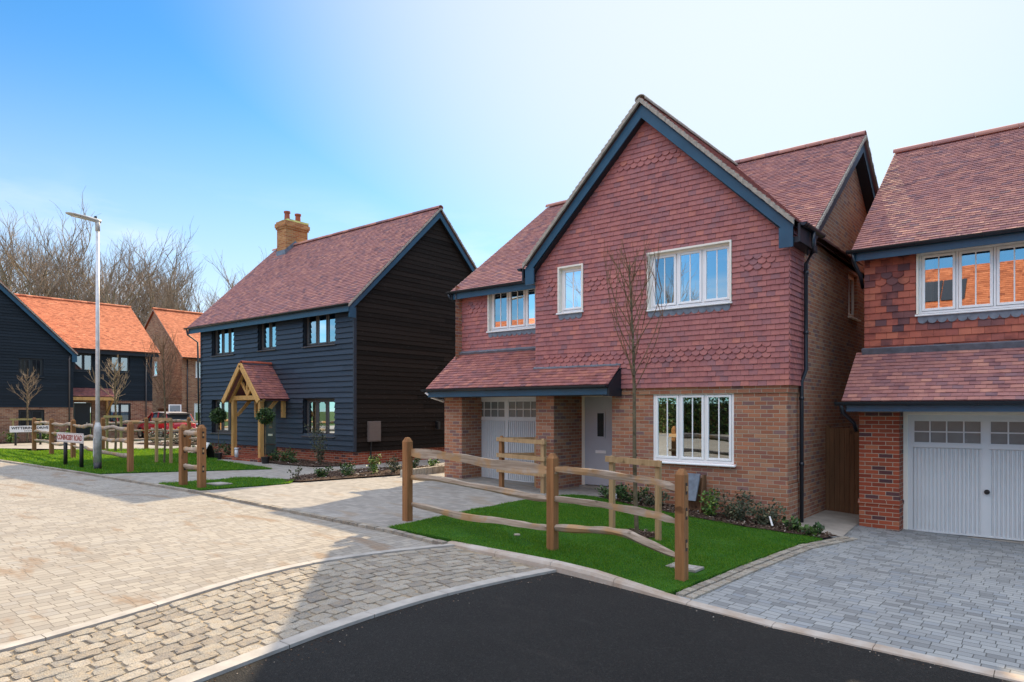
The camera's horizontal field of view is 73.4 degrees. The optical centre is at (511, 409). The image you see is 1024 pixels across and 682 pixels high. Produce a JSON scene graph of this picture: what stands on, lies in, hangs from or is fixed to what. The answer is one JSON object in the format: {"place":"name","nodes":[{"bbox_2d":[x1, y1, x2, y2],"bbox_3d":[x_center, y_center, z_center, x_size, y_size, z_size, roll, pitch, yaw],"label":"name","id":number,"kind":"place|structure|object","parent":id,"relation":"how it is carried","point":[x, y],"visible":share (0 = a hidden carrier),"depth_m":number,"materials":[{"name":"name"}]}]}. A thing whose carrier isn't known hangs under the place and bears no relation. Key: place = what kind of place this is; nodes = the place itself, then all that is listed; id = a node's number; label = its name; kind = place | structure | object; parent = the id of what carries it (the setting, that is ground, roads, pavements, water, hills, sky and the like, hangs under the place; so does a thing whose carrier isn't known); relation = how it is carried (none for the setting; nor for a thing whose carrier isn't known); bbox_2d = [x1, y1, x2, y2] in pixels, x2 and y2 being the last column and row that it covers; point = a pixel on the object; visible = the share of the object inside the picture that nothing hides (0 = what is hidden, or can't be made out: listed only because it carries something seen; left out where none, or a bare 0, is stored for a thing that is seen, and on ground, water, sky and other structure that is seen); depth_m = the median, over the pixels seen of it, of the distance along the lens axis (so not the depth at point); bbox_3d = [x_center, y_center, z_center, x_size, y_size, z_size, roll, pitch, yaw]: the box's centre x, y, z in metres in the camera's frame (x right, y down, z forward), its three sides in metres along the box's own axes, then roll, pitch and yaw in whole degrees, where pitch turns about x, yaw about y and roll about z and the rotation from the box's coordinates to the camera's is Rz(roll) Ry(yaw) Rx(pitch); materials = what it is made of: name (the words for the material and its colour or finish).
{"place":"outdoors","nodes":[
{"label":"outdoors","id":0,"kind":"place"},
{"bbox_2d":[0,439,196,448],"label":"cross road","id":1,"kind":"structure","parent":0,"point":[89,444],"depth_m":32.15,"materials":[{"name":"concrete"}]},
{"bbox_2d":[10,425,48,445],"bbox_3d":[-22.900,1.340,32.612,0.136,1.120,1.610,0,0,39],"label":"street sign","id":2,"kind":"object","parent":1,"relation":"on","point":[15,429],"visible":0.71,"depth_m":32.42,"materials":[{"name":"white plastic"}]},
{"bbox_2d":[137,412,195,437],"bbox_3d":[-19.997,0.917,39.654,4.135,1.565,2.023,0,0,39],"label":"parked car","id":3,"kind":"object","parent":1,"relation":"on","point":[179,416],"visible":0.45,"depth_m":38.69,"materials":[{"name":"red paint"}]},
{"bbox_2d":[0,447,271,473],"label":"lawn","id":4,"kind":"structure","parent":0,"point":[136,462],"depth_m":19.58,"materials":[{"name":"green plant"}]},
{"bbox_2d":[57,432,83,467],"bbox_3d":[-12.830,1.295,20.028,2.060,1.210,0.141,0,0,39],"label":"street sign","id":5,"kind":"object","parent":4,"relation":"on","point":[65,438],"visible":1,"depth_m":19.88,"materials":[{"name":"white plastic"}]},
{"bbox_2d":[32,417,133,471],"bbox_3d":[-14.611,1.145,22.953,0.270,1.630,13.181,0,0,-44],"label":"rail fence","id":6,"kind":"object","parent":4,"relation":"on","point":[129,441],"visible":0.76,"depth_m":21.92,"materials":[{"name":"brown wood"}]},
{"bbox_2d":[65,212,101,469],"bbox_3d":[-11.660,-1.760,18.709,0.310,7.120,0.878,0,0,39],"label":"street lamp","id":7,"kind":"object","parent":4,"relation":"on","point":[97,447],"visible":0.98,"depth_m":18.93,"materials":[{"name":"grey metal"}]},
{"bbox_2d":[86,354,129,450],"bbox_3d":[-15.780,-0.183,27.309,1.186,3.970,1.756,0,0,21],"label":"young tree","id":8,"kind":"object","parent":4,"relation":"on","point":[115,396],"visible":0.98,"depth_m":27.31,"materials":[{"name":"brown plant"}]},
{"bbox_2d":[104,415,121,450],"bbox_3d":[-15.869,1.100,27.345,0.903,1.720,0.124,0,0,19],"label":"tree stake","id":9,"kind":"object","parent":4,"relation":"on","point":[112,416],"visible":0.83,"depth_m":27.26,"materials":[{"name":"brown wood"}]},
{"bbox_2d":[101,417,197,449],"bbox_3d":[-14.109,1.145,28.599,5.298,1.630,1.425,0,0,0],"label":"rail fence","id":10,"kind":"object","parent":4,"relation":"on","point":[146,429],"visible":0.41,"depth_m":28.62,"materials":[{"name":"brown wood"}]},
{"bbox_2d":[142,329,181,462],"bbox_3d":[-10.790,-0.344,21.127,1.101,4.290,0.933,0,0,-41],"label":"young tree","id":11,"kind":"object","parent":4,"relation":"on","point":[164,373],"visible":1,"depth_m":21.18,"materials":[{"name":"brown plant"}]},
{"bbox_2d":[152,418,172,462],"bbox_3d":[-10.771,1.110,21.197,0.997,1.700,0.122,0,0,32],"label":"tree stake","id":12,"kind":"object","parent":4,"relation":"on","point":[156,420],"visible":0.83,"depth_m":21.01,"materials":[{"name":"brown wood"}]},
{"bbox_2d":[0,462,435,644],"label":"block road","id":13,"kind":"structure","parent":0,"point":[75,548],"depth_m":9.37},
{"bbox_2d":[0,459,447,544],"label":"sett edging","id":14,"kind":"object","parent":13,"relation":"on","point":[367,526],"visible":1,"depth_m":12.32,"materials":[{"name":"stone"}]},
{"bbox_2d":[159,476,293,490],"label":"lawn","id":15,"kind":"structure","parent":0,"point":[244,485],"depth_m":15.16,"materials":[{"name":"green plant"}]},
{"bbox_2d":[179,424,205,487],"bbox_3d":[-6.884,1.145,14.794,0.952,1.630,0.150,0,0,39],"label":"rail fence","id":16,"kind":"object","parent":15,"relation":"on","point":[185,449],"visible":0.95,"depth_m":14.71,"materials":[{"name":"brown wood"}]},
{"bbox_2d":[102,445,444,493],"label":"path","id":17,"kind":"structure","parent":0,"point":[277,470],"depth_m":18.01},
{"bbox_2d":[209,407,226,458],"bbox_3d":[-9.915,0.811,23.217,0.604,1.777,0.610,0,0,39],"label":"topiary tree","id":18,"kind":"object","parent":17,"relation":"on","point":[218,415],"visible":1,"depth_m":23.12,"materials":[{"name":"green plant"}]},
{"bbox_2d":[255,407,275,463],"bbox_3d":[-7.688,0.812,21.387,0.597,1.776,0.595,0,0,39],"label":"topiary tree","id":19,"kind":"object","parent":17,"relation":"on","point":[267,413],"visible":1,"depth_m":21.30,"materials":[{"name":"green plant"}]},
{"bbox_2d":[269,459,342,465],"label":"mulch","id":20,"kind":"object","parent":17,"relation":"on","point":[327,464],"visible":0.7,"depth_m":21.03,"materials":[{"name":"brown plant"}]},
{"bbox_2d":[304,420,329,463],"bbox_3d":[-5.860,0.994,20.757,0.856,1.386,0.664,0,0,22],"label":"shrub","id":21,"kind":"object","parent":20,"relation":"on","point":[319,458],"visible":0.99,"depth_m":20.74,"materials":[{"name":"green plant"}]},
{"bbox_2d":[285,464,444,480],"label":"mulch","id":22,"kind":"object","parent":17,"relation":"on","point":[331,476],"visible":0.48,"depth_m":17.21,"materials":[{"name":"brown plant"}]},
{"bbox_2d":[313,466,333,476],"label":"shrub","id":23,"kind":"object","parent":22,"relation":"on","point":[321,472],"visible":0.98,"depth_m":16.75,"materials":[{"name":"green plant"}]},
{"bbox_2d":[339,462,355,475],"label":"shrub","id":24,"kind":"object","parent":22,"relation":"on","point":[348,468],"visible":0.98,"depth_m":17.05,"materials":[{"name":"green plant"}]},
{"bbox_2d":[366,454,381,473],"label":"shrub","id":25,"kind":"object","parent":22,"relation":"on","point":[372,460],"visible":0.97,"depth_m":17.66,"materials":[{"name":"green plant"}]},
{"bbox_2d":[386,454,401,472],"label":"shrub","id":26,"kind":"object","parent":22,"relation":"on","point":[393,463],"visible":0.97,"depth_m":17.90,"materials":[{"name":"green plant"}]},
{"bbox_2d":[400,465,444,476],"bbox_3d":[-1.948,1.623,18.533,0.119,0.200,2.899,0,0,36],"label":"block edging","id":27,"kind":"object","parent":17,"relation":"on","point":[431,470],"visible":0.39,"depth_m":18.09,"materials":[{"name":"concrete"}]},
{"bbox_2d":[221,473,603,527],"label":"driveway","id":28,"kind":"structure","parent":0,"point":[375,501],"depth_m":13.92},
{"bbox_2d":[496,436,545,492],"bbox_3d":[0.472,1.359,15.606,1.383,1.513,0.980,0,0,39],"label":"timber guard","id":29,"kind":"object","parent":28,"relation":"on","point":[501,455],"visible":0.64,"depth_m":15.31,"materials":[{"name":"brown wood"}]},
{"bbox_2d":[84,413,819,537],"bbox_3d":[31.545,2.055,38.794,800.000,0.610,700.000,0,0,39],"label":"ground","id":30,"kind":"structure","parent":0,"point":[588,484],"depth_m":12.75,"materials":[{"name":"brown soil"}]},
{"bbox_2d":[0,230,68,296],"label":"bare tree","id":31,"kind":"object","parent":30,"relation":"on","point":[5,278],"visible":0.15,"depth_m":63.06,"materials":[{"name":"brown plant"}]},
{"bbox_2d":[0,210,89,292],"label":"bare tree","id":32,"kind":"object","parent":30,"relation":"on","point":[44,275],"visible":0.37,"depth_m":68.02,"materials":[{"name":"brown plant"}]},
{"bbox_2d":[0,205,110,300],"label":"bare tree","id":33,"kind":"object","parent":30,"relation":"on","point":[29,241],"visible":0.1,"depth_m":73.42,"materials":[{"name":"brown plant"}]},
{"bbox_2d":[0,224,112,302],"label":"bare tree","id":34,"kind":"object","parent":30,"relation":"on","point":[57,293],"visible":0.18,"depth_m":62.97,"materials":[{"name":"brown plant"}]},
{"bbox_2d":[0,186,127,303],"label":"bare tree","id":35,"kind":"object","parent":30,"relation":"on","point":[58,260],"visible":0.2,"depth_m":69.52,"materials":[{"name":"brown plant"}]},
{"bbox_2d":[0,281,159,443],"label":"black gable house","id":36,"kind":"structure","parent":30,"relation":"on","point":[51,340],"depth_m":38.73,"materials":[{"name":"black weatherboard"},{"name":"orange tile"}]},
{"bbox_2d":[18,410,43,425],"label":"window","id":37,"kind":"structure","parent":36,"relation":"in","point":[21,413],"depth_m":36.21,"materials":[{"name":"clear glass"}]},
{"bbox_2d":[18,358,44,377],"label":"window","id":38,"kind":"structure","parent":36,"relation":"in","point":[24,363],"depth_m":36.01,"materials":[{"name":"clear glass"}]},
{"bbox_2d":[74,403,89,434],"bbox_3d":[-24.301,0.645,38.842,0.080,2.010,0.810,0,0,39],"label":"front door","id":39,"kind":"structure","parent":36,"relation":"in","point":[81,411],"depth_m":38.85,"materials":[{"name":"wood"}]},
{"bbox_2d":[73,353,92,371],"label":"window","id":40,"kind":"structure","parent":36,"relation":"in","point":[84,361],"depth_m":39.41,"materials":[{"name":"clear glass"}]},
{"bbox_2d":[110,355,128,372],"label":"window","id":41,"kind":"structure","parent":36,"relation":"in","point":[113,358],"depth_m":40.74,"materials":[{"name":"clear glass"}]},
{"bbox_2d":[109,403,129,426],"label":"window","id":42,"kind":"structure","parent":36,"relation":"in","point":[123,409],"depth_m":40.65,"materials":[{"name":"clear glass"}]},
{"bbox_2d":[17,234,144,320],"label":"bare tree","id":43,"kind":"object","parent":30,"relation":"on","point":[101,291],"visible":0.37,"depth_m":64.20,"materials":[{"name":"brown plant"}]},
{"bbox_2d":[1,201,168,406],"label":"bare tree","id":44,"kind":"object","parent":30,"relation":"on","point":[119,285],"visible":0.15,"depth_m":74.71,"materials":[{"name":"brown plant"}]},
{"bbox_2d":[18,230,191,324],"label":"bare tree","id":45,"kind":"object","parent":30,"relation":"on","point":[130,283],"visible":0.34,"depth_m":65.78,"materials":[{"name":"brown plant"}]},
{"bbox_2d":[102,244,205,324],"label":"bare tree","id":46,"kind":"object","parent":30,"relation":"on","point":[138,288],"visible":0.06,"depth_m":78.43,"materials":[{"name":"brown plant"}]},
{"bbox_2d":[105,231,206,326],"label":"bare tree","id":47,"kind":"object","parent":30,"relation":"on","point":[152,293],"visible":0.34,"depth_m":73.23,"materials":[{"name":"brown plant"}]},
{"bbox_2d":[114,265,205,323],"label":"bare tree","id":48,"kind":"object","parent":30,"relation":"on","point":[151,297],"visible":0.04,"depth_m":76.21,"materials":[{"name":"brown plant"}]},
{"bbox_2d":[108,216,216,311],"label":"bare tree","id":49,"kind":"object","parent":30,"relation":"on","point":[177,274],"visible":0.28,"depth_m":79.77,"materials":[{"name":"brown plant"}]},
{"bbox_2d":[125,248,215,325],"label":"bare tree","id":50,"kind":"object","parent":30,"relation":"on","point":[163,305],"visible":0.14,"depth_m":69.36,"materials":[{"name":"brown plant"}]},
{"bbox_2d":[144,307,202,426],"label":"orange roof house","id":51,"kind":"structure","parent":30,"relation":"on","point":[184,394],"depth_m":47.98,"materials":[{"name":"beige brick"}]},
{"bbox_2d":[144,242,218,311],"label":"bare tree","id":52,"kind":"object","parent":30,"relation":"on","point":[188,299],"visible":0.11,"depth_m":80.19,"materials":[{"name":"brown plant"}]},
{"bbox_2d":[189,246,266,305],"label":"bare tree","id":53,"kind":"object","parent":30,"relation":"on","point":[232,284],"visible":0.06,"depth_m":82.61,"materials":[{"name":"brown plant"}]},
{"bbox_2d":[0,546,541,681],"bbox_3d":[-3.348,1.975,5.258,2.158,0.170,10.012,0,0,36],"label":"granite setts","id":54,"kind":"structure","parent":30,"relation":"on","point":[168,663],"depth_m":6.45,"materials":[{"name":"beige stone"}]},
{"bbox_2d":[0,543,454,652],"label":"flush kerb","id":55,"kind":"structure","parent":54,"relation":"on","point":[82,626],"depth_m":6.95,"materials":[{"name":"concrete"}]},
{"bbox_2d":[168,568,555,681],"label":"flush kerb","id":56,"kind":"structure","parent":54,"relation":"on","point":[221,668],"depth_m":6.28,"materials":[{"name":"concrete"}]},
{"bbox_2d":[183,205,476,464],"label":"black boarded house","id":57,"kind":"structure","parent":30,"relation":"on","point":[348,336],"depth_m":22.88,"materials":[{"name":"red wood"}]},
{"bbox_2d":[210,400,230,433],"bbox_3d":[-10.726,0.285,25.753,1.640,1.390,0.378,0,0,39],"label":"window","id":58,"kind":"structure","parent":57,"relation":"in","point":[225,427],"depth_m":25.81,"materials":[{"name":"clear glass"}]},
{"bbox_2d":[210,328,234,356],"bbox_3d":[-10.750,-2.562,25.693,1.680,1.155,0.255,0,0,39],"label":"window","id":59,"kind":"structure","parent":57,"relation":"in","point":[224,337],"depth_m":25.81,"materials":[{"name":"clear glass"}]},
{"bbox_2d":[256,322,275,351],"bbox_3d":[-8.430,-2.578,23.807,1.200,1.125,0.255,0,0,39],"label":"window","id":60,"kind":"structure","parent":57,"relation":"in","point":[268,329],"depth_m":23.89,"materials":[{"name":"clear glass"}]},
{"bbox_2d":[264,401,275,453],"bbox_3d":[-8.350,0.590,23.794,0.880,1.920,0.054,0,0,39],"label":"front door","id":61,"kind":"structure","parent":57,"relation":"in","point":[270,428],"depth_m":23.79,"materials":[{"name":"grey wood"}]},
{"bbox_2d":[301,399,334,437],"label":"window","id":62,"kind":"structure","parent":57,"relation":"in","point":[318,410],"depth_m":22.02,"materials":[{"name":"clear glass"}]},
{"bbox_2d":[301,313,335,347],"bbox_3d":[-6.098,-2.567,21.911,1.790,1.145,0.255,0,0,39],"label":"window","id":63,"kind":"structure","parent":57,"relation":"in","point":[321,328],"depth_m":22.02,"materials":[{"name":"clear glass"}]},
{"bbox_2d":[420,94,878,522],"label":"tile hung house","id":64,"kind":"structure","parent":30,"relation":"on","point":[743,381],"depth_m":14.09,"materials":[{"name":"red tile"}]},
{"bbox_2d":[481,397,535,482],"bbox_3d":[-0.127,0.740,17.184,2.160,2.080,0.036,0,0,39],"label":"garage door","id":65,"kind":"structure","parent":64,"relation":"in","point":[501,416],"depth_m":17.15,"materials":[{"name":"white metal"}]},
{"bbox_2d":[486,289,535,337],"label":"window","id":66,"kind":"structure","parent":64,"relation":"in","point":[512,311],"depth_m":17.31,"materials":[{"name":"clear glass"}]},
{"bbox_2d":[556,263,583,319],"bbox_3d":[1.313,-2.561,15.088,0.700,1.182,0.220,0,0,39],"label":"window","id":67,"kind":"structure","parent":64,"relation":"in","point":[570,277],"depth_m":15.15,"materials":[{"name":"clear glass"}]},
{"bbox_2d":[585,397,611,485],"bbox_3d":[2.061,0.735,15.849,0.920,2.050,0.107,0,0,39],"label":"front door","id":68,"kind":"structure","parent":64,"relation":"in","point":[598,410],"depth_m":15.92,"materials":[{"name":"grey wood"}]},
{"bbox_2d":[646,240,732,317],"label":"window","id":69,"kind":"structure","parent":64,"relation":"in","point":[701,274],"depth_m":13.39,"materials":[{"name":"white glass"}]},
{"bbox_2d":[653,393,735,466],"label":"window","id":70,"kind":"structure","parent":64,"relation":"in","point":[688,429],"depth_m":13.68,"materials":[{"name":"white glass"}]},
{"bbox_2d":[825,426,858,514],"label":"side gate","id":71,"kind":"structure","parent":64,"relation":"attached to","point":[838,441],"depth_m":13.91,"materials":[{"name":"brown wood"}]},
{"bbox_2d":[848,274,860,321],"bbox_3d":[7.848,-2.592,15.877,0.205,1.055,0.940,0,0,39],"label":"window","id":72,"kind":"structure","parent":64,"relation":"in","point":[850,278],"depth_m":16.02,"materials":[{"name":"glass"}]},
{"bbox_2d":[447,541,1023,681],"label":"kerb","id":73,"kind":"structure","parent":30,"relation":"on","point":[583,572],"depth_m":7.38,"materials":[{"name":"grey concrete"}]},
{"bbox_2d":[834,122,1023,543],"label":"brick garage house","id":74,"kind":"structure","parent":30,"relation":"on","point":[933,395],"depth_m":12.34,"materials":[{"name":"red ceramic"}]},
{"bbox_2d":[908,415,1023,540],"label":"garage door","id":75,"kind":"structure","parent":74,"relation":"in","point":[966,472],"depth_m":11.89,"materials":[{"name":"white plastic"}]},
{"bbox_2d":[915,241,1023,323],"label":"window","id":76,"kind":"structure","parent":74,"relation":"in","point":[988,277],"depth_m":12.53,"materials":[{"name":"white glass"}]},
{"label":"mulch","id":77,"kind":"structure","parent":30,"relation":"on","visible":0},
{"bbox_2d":[8,367,41,442],"bbox_3d":[-24.661,-0.184,34.665,1.329,3.972,1.535,0,0,39],"label":"young tree","id":78,"kind":"object","parent":77,"relation":"on","point":[27,404],"visible":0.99,"depth_m":34.77,"materials":[{"name":"brown plant"}]},
{"bbox_2d":[0,0,1023,412],"label":"sky","id":79,"kind":"structure","parent":0,"point":[233,116],"materials":[{"name":"blue"}]},
{"bbox_2d":[387,494,822,594],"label":"lawn","id":80,"kind":"structure","parent":0,"point":[482,540],"depth_m":10.17,"materials":[{"name":"green plant"}]},
{"bbox_2d":[402,437,687,580],"bbox_3d":[0.153,1.408,9.823,5.023,1.891,0.159,0,0,39],"label":"rail fence","id":81,"kind":"object","parent":80,"relation":"on","point":[552,499],"visible":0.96,"depth_m":9.47,"materials":[{"name":"brown wood"}]},
{"bbox_2d":[605,455,661,540],"bbox_3d":[1.885,1.512,10.621,0.936,1.562,0.120,0,0,35],"label":"tree stake","id":82,"kind":"object","parent":80,"relation":"on","point":[612,460],"visible":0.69,"depth_m":10.48,"materials":[{"name":"brown wood"}]},
{"bbox_2d":[631,530,654,537],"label":"mulch","id":83,"kind":"object","parent":80,"relation":"on","point":[647,536],"visible":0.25,"depth_m":10.73,"materials":[{"name":"brown wood"}]},
{"bbox_2d":[603,228,669,533],"bbox_3d":[1.924,-0.413,10.798,1.047,4.952,1.144,0,0,39],"label":"young tree","id":84,"kind":"object","parent":83,"relation":"on","point":[634,385],"visible":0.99,"depth_m":10.74,"materials":[{"name":"brown plant"}]},
{"bbox_2d":[665,562,703,572],"bbox_3d":[2.218,2.029,8.830,0.420,0.038,0.260,0,0,39],"label":"inspection cover","id":85,"kind":"object","parent":80,"relation":"on","point":[693,568],"visible":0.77,"depth_m":8.75,"materials":[{"name":"concrete"}]},
{"bbox_2d":[204,572,1011,681],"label":"asphalt road","id":86,"kind":"structure","parent":0,"point":[557,628],"depth_m":6.09,"materials":[{"name":"black asphalt"}]},
{"bbox_2d":[598,495,837,537],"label":"mulch","id":87,"kind":"object","parent":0,"point":[716,516],"visible":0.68,"depth_m":12.22,"materials":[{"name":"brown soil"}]},
{"bbox_2d":[595,482,623,498],"bbox_3d":[2.031,1.687,14.233,0.585,0.356,0.642,0,0,39],"label":"shrub","id":88,"kind":"object","parent":87,"relation":"on","point":[605,490],"visible":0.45,"depth_m":14.17,"materials":[{"name":"green plant"}]},
{"bbox_2d":[615,484,651,502],"bbox_3d":[2.396,1.685,13.900,0.821,0.415,0.702,0,0,3],"label":"shrub","id":89,"kind":"object","parent":87,"relation":"on","point":[623,494],"visible":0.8,"depth_m":13.75,"materials":[{"name":"green plant"}]},
{"bbox_2d":[638,490,673,504],"bbox_3d":[2.754,1.738,13.487,0.734,0.359,0.509,0,0,39],"label":"shrub","id":90,"kind":"object","parent":87,"relation":"on","point":[647,499],"visible":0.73,"depth_m":13.44,"materials":[{"name":"green plant"}]},
{"bbox_2d":[688,473,706,512],"bbox_3d":[3.413,1.580,13.065,0.490,0.720,0.260,0,0,39],"label":"slatted box","id":91,"kind":"object","parent":87,"relation":"on","point":[696,485],"visible":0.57,"depth_m":12.99,"materials":[{"name":"brown wood"}]},
{"bbox_2d":[699,488,719,515],"bbox_3d":[3.621,1.710,12.623,0.392,0.581,0.539,0,0,20],"label":"shrub","id":92,"kind":"object","parent":87,"relation":"on","point":[709,509],"visible":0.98,"depth_m":12.55,"materials":[{"name":"green plant"}]},
{"bbox_2d":[704,488,756,520],"bbox_3d":[3.983,1.730,12.359,0.907,0.554,0.932,0,0,3],"label":"shrub","id":93,"kind":"object","parent":87,"relation":"on","point":[731,512],"visible":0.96,"depth_m":12.35,"materials":[{"name":"green plant"}]},
{"bbox_2d":[741,498,785,525],"bbox_3d":[4.444,1.798,12.042,0.712,0.488,0.749,0,0,39],"label":"shrub","id":94,"kind":"object","parent":87,"relation":"on","point":[761,519],"visible":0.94,"depth_m":11.96,"materials":[{"name":"green plant"}]},
{"bbox_2d":[781,513,800,530],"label":"shrub","id":95,"kind":"object","parent":87,"relation":"on","point":[792,525],"visible":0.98,"depth_m":11.57,"materials":[{"name":"green plant"}]},
{"bbox_2d":[795,521,824,536],"bbox_3d":[4.956,2.007,11.351,0.443,0.272,0.575,0,0,39],"label":"shrub","id":96,"kind":"object","parent":87,"relation":"on","point":[814,531],"visible":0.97,"depth_m":11.32,"materials":[{"name":"green plant"}]},
{"bbox_2d":[796,498,858,536],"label":"side path","id":97,"kind":"structure","parent":0,"point":[840,524],"depth_m":12.85,"materials":[{"name":"concrete"}]},
{"bbox_2d":[677,524,1023,675],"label":"garage driveway","id":98,"kind":"structure","parent":0,"point":[959,598],"depth_m":8.10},
{"bbox_2d":[676,536,849,596],"bbox_3d":[3.672,2.116,9.661,0.295,0.079,5.236,0,0,45],"label":"sett edging","id":99,"kind":"object","parent":98,"relation":"on","point":[698,586],"visible":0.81,"depth_m":9.11,"materials":[{"name":"stone"}]},
{"bbox_2d":[686,537,857,598],"bbox_3d":[3.765,2.126,9.586,5.229,0.074,0.294,0,0,-45],"label":"sett edging","id":100,"kind":"object","parent":98,"relation":"on","point":[719,584],"visible":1,"depth_m":9.06,"materials":[{"name":"stone"}]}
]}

